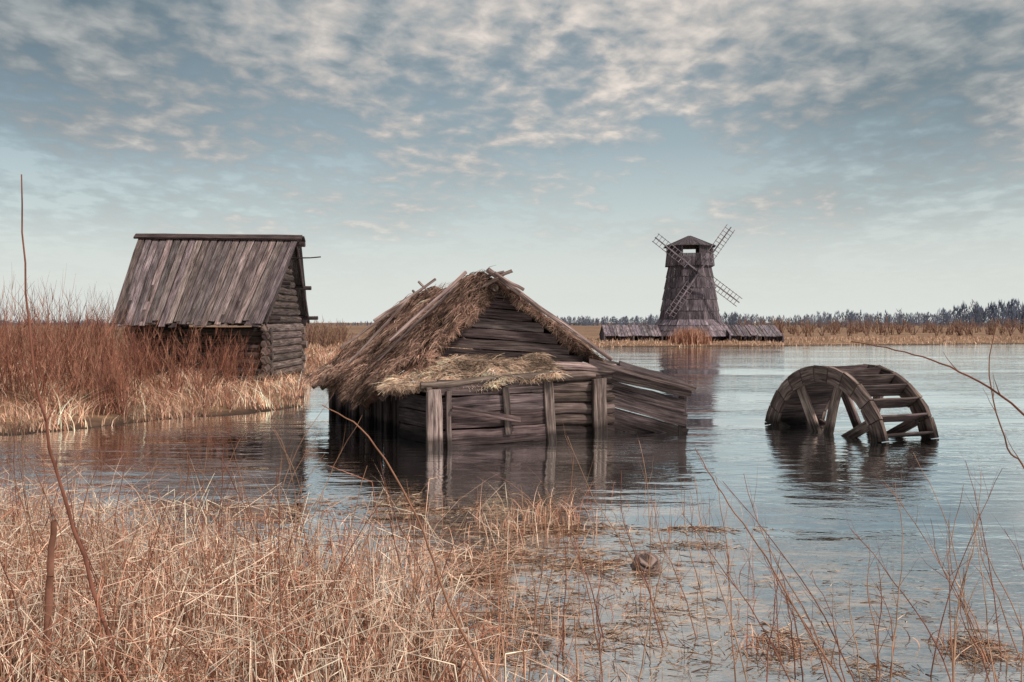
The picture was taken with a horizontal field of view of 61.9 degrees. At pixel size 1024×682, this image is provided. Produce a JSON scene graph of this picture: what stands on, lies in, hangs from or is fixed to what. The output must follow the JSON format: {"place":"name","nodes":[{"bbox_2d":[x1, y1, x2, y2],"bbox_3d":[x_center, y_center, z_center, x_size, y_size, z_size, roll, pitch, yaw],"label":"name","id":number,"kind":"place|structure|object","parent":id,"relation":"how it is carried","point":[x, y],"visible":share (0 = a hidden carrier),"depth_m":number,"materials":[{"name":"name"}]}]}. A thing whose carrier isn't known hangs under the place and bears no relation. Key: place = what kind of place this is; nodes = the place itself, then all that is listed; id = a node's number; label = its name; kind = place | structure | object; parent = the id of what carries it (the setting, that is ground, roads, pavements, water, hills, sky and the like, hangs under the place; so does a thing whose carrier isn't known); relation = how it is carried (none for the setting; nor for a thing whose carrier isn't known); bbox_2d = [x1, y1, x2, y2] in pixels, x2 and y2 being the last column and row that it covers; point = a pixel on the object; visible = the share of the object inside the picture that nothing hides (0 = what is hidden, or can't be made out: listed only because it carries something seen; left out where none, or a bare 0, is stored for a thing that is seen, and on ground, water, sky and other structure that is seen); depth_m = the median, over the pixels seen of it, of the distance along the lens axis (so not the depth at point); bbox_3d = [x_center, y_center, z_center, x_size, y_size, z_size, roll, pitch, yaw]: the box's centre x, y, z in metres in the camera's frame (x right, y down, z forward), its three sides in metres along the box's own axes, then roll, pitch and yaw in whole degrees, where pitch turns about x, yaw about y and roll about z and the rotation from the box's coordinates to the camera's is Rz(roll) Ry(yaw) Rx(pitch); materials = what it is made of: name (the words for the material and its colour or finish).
{"place":"outdoors","nodes":[
{"label":"outdoors","id":0,"kind":"place"},
{"bbox_2d":[0,344,1023,681],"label":"water","id":1,"kind":"structure","parent":0,"point":[822,490],"depth_m":9.91,"materials":[{"name":"grey liquid"}]},
{"bbox_2d":[21,174,125,681],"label":"bare sapling","id":2,"kind":"object","parent":1,"relation":"on","point":[89,576],"visible":0.99,"depth_m":4.01,"materials":[{"name":"brown plant"}]},
{"bbox_2d":[322,405,487,681],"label":"arched stem","id":3,"kind":"object","parent":1,"relation":"on","point":[457,622],"visible":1,"depth_m":3.52,"materials":[{"name":"brown plant"}]},
{"bbox_2d":[363,520,537,585],"bbox_3d":[-0.542,1.701,6.845,1.758,0.358,1.678,0,1,0],"label":"reed tuft","id":4,"kind":"object","parent":1,"relation":"on","point":[441,562],"visible":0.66,"depth_m":6.94,"materials":[{"name":"plant"}]},
{"bbox_2d":[42,480,1023,681],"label":"floating straw","id":5,"kind":"object","parent":1,"relation":"on","point":[539,557],"visible":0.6,"depth_m":6.08,"materials":[{"name":"brown plant"}]},
{"bbox_2d":[464,459,652,541],"bbox_3d":[0.363,1.569,8.513,1.948,0.549,2.247,0,1,0],"label":"reed tuft","id":6,"kind":"object","parent":1,"relation":"on","point":[550,509],"visible":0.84,"depth_m":8.34,"materials":[{"name":"plant"}]},
{"bbox_2d":[390,476,775,660],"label":"water reeds","id":7,"kind":"object","parent":1,"relation":"on","point":[599,559],"visible":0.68,"depth_m":6.66,"materials":[{"name":"plant"}]},
{"bbox_2d":[553,425,712,653],"bbox_3d":[0.724,1.214,5.256,0.999,1.452,0.380,0,1,0],"label":"willow sapling","id":8,"kind":"object","parent":1,"relation":"on","point":[651,599],"visible":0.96,"depth_m":5.30,"materials":[{"name":"brown plant"}]},
{"bbox_2d":[630,551,660,572],"bbox_3d":[1.069,1.867,6.971,0.272,0.298,0.306,0,1,0],"label":"driftwood stump","id":9,"kind":"object","parent":1,"relation":"in","point":[644,560],"visible":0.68,"depth_m":6.88,"materials":[{"name":"brown wood"}]},
{"bbox_2d":[666,326,713,344],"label":"reed clump","id":10,"kind":"object","parent":1,"relation":"on","point":[691,336],"visible":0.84,"depth_m":72.43,"materials":[{"name":"plant"}]},
{"bbox_2d":[674,445,868,681],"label":"willow sapling","id":11,"kind":"object","parent":1,"relation":"on","point":[788,607],"visible":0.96,"depth_m":4.45,"materials":[{"name":"brown plant"}]},
{"bbox_2d":[728,609,836,669],"bbox_3d":[1.578,1.806,5.138,0.936,0.222,0.766,1,1,30],"label":"reed tuft","id":12,"kind":"object","parent":1,"relation":"on","point":[757,639],"visible":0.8,"depth_m":5.19,"materials":[{"name":"plant"}]},
{"bbox_2d":[765,364,938,443],"bbox_3d":[6.127,2.003,15.682,2.121,3.134,3.137,-1,1,-23],"label":"water wheel","id":13,"kind":"object","parent":1,"relation":"on","point":[811,395],"visible":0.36,"depth_m":15.19,"materials":[{"name":"brown wood"}]},
{"bbox_2d":[695,322,1023,681],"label":"willow sapling","id":14,"kind":"object","parent":1,"relation":"on","point":[1011,454],"visible":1,"depth_m":4.01,"materials":[{"name":"brown plant"}]},
{"bbox_2d":[724,446,1007,681],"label":"willow sapling","id":15,"kind":"object","parent":1,"relation":"on","point":[936,643],"visible":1,"depth_m":4.51,"materials":[{"name":"brown plant"}]},
{"bbox_2d":[875,452,1023,681],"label":"willow sapling","id":16,"kind":"object","parent":1,"relation":"on","point":[965,602],"visible":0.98,"depth_m":4.94,"materials":[{"name":"brown plant"}]},
{"bbox_2d":[897,613,1023,671],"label":"reed tuft","id":17,"kind":"object","parent":1,"relation":"on","point":[974,647],"visible":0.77,"depth_m":5.14,"materials":[{"name":"plant"}]},
{"bbox_2d":[0,323,1023,681],"bbox_3d":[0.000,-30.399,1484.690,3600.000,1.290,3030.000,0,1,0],"label":"ground","id":18,"kind":"structure","parent":0,"point":[592,331],"depth_m":18.49,"materials":[{"name":"brown plant"}]},
{"bbox_2d":[41,520,56,681],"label":"rotten stake","id":19,"kind":"object","parent":18,"relation":"on","point":[48,608],"visible":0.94,"depth_m":4.07,"materials":[{"name":"brown wood"}]},
{"bbox_2d":[0,407,141,588],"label":"bare sapling","id":20,"kind":"object","parent":18,"relation":"on","point":[80,520],"visible":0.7,"depth_m":6.28,"materials":[{"name":"brown plant"}]},
{"bbox_2d":[0,265,147,415],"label":"willow thicket","id":21,"kind":"object","parent":18,"relation":"on","point":[48,340],"visible":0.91,"depth_m":19.18,"materials":[{"name":"brown plant"}]},
{"bbox_2d":[0,444,206,681],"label":"bare sapling","id":22,"kind":"object","parent":18,"relation":"on","point":[134,607],"visible":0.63,"depth_m":4.66,"materials":[{"name":"brown plant"}]},
{"bbox_2d":[52,349,242,418],"bbox_3d":[-7.889,0.887,18.815,3.824,1.577,3.949,0,1,0],"label":"brush","id":23,"kind":"object","parent":18,"relation":"on","point":[127,393],"visible":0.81,"depth_m":18.27,"materials":[{"name":"brown plant"}]},
{"bbox_2d":[55,301,270,393],"bbox_3d":[-9.493,0.112,22.964,4.956,2.544,6.384,0,1,0],"label":"willow thicket","id":24,"kind":"object","parent":18,"relation":"on","point":[150,361],"visible":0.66,"depth_m":22.54,"materials":[{"name":"brown plant"}]},
{"bbox_2d":[0,342,349,435],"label":"dry bank grass","id":25,"kind":"structure","parent":18,"relation":"on","point":[319,353],"depth_m":19.58,"materials":[{"name":"plant"}]},
{"bbox_2d":[0,466,366,681],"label":"bare sapling","id":26,"kind":"object","parent":18,"relation":"on","point":[263,615],"visible":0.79,"depth_m":4.21,"materials":[{"name":"brown plant"}]},
{"bbox_2d":[112,233,320,381],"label":"log shed","id":27,"kind":"structure","parent":18,"relation":"on","point":[185,281],"depth_m":26.91,"materials":[{"name":"wood"}]},
{"bbox_2d":[148,393,361,591],"bbox_3d":[-1.999,1.158,6.514,1.706,1.511,1.114,0,1,0],"label":"bare sapling","id":28,"kind":"object","parent":18,"relation":"on","point":[245,492],"visible":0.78,"depth_m":6.54,"materials":[{"name":"brown plant"}]},
{"bbox_2d":[0,439,639,681],"bbox_3d":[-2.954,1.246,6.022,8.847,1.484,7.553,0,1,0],"label":"tall reeds","id":29,"kind":"object","parent":18,"relation":"on","point":[256,591],"visible":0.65,"depth_m":5.05,"materials":[{"name":"plant"}]},
{"bbox_2d":[177,462,479,681],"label":"bare sapling","id":30,"kind":"object","parent":18,"relation":"on","point":[274,524],"visible":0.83,"depth_m":4.80,"materials":[{"name":"brown plant"}]},
{"bbox_2d":[393,502,578,681],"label":"bare sapling","id":31,"kind":"object","parent":18,"relation":"on","point":[562,628],"visible":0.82,"depth_m":5.16,"materials":[{"name":"brown plant"}]},
{"bbox_2d":[302,265,696,447],"bbox_3d":[-0.736,0.568,17.224,6.033,3.854,7.075,-1,1,-26],"label":"thatched log hut","id":32,"kind":"object","parent":18,"relation":"on","point":[520,370],"visible":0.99,"depth_m":15.13,"materials":[{"name":"wood"}]},
{"bbox_2d":[0,298,1023,325],"bbox_3d":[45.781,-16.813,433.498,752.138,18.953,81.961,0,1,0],"label":"distant treeline","id":33,"kind":"object","parent":18,"relation":"on","point":[978,313],"visible":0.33,"depth_m":418.20,"materials":[{"name":"plant"}]},
{"bbox_2d":[471,439,684,681],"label":"willow sapling","id":34,"kind":"object","parent":18,"relation":"on","point":[598,644],"visible":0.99,"depth_m":4.62,"materials":[{"name":"brown plant"}]},
{"bbox_2d":[283,315,1023,348],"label":"distant brush","id":35,"kind":"object","parent":18,"relation":"on","point":[315,334],"visible":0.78,"depth_m":103.37,"materials":[{"name":"brown plant"}]},
{"bbox_2d":[309,334,1023,349],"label":"reed bank","id":36,"kind":"structure","parent":18,"relation":"on","point":[878,338],"depth_m":78.78,"materials":[{"name":"plant"}]},
{"bbox_2d":[599,224,783,341],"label":"windmill","id":37,"kind":"object","parent":18,"relation":"on","point":[689,297],"visible":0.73,"depth_m":76.72},
{"bbox_2d":[773,317,1023,327],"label":"dry reed bed","id":38,"kind":"object","parent":18,"relation":"on","point":[920,323],"visible":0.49,"depth_m":272.31,"materials":[{"name":"brown plant"}]},
{"bbox_2d":[0,0,1023,322],"label":"sky","id":39,"kind":"structure","parent":0,"point":[867,156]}
]}

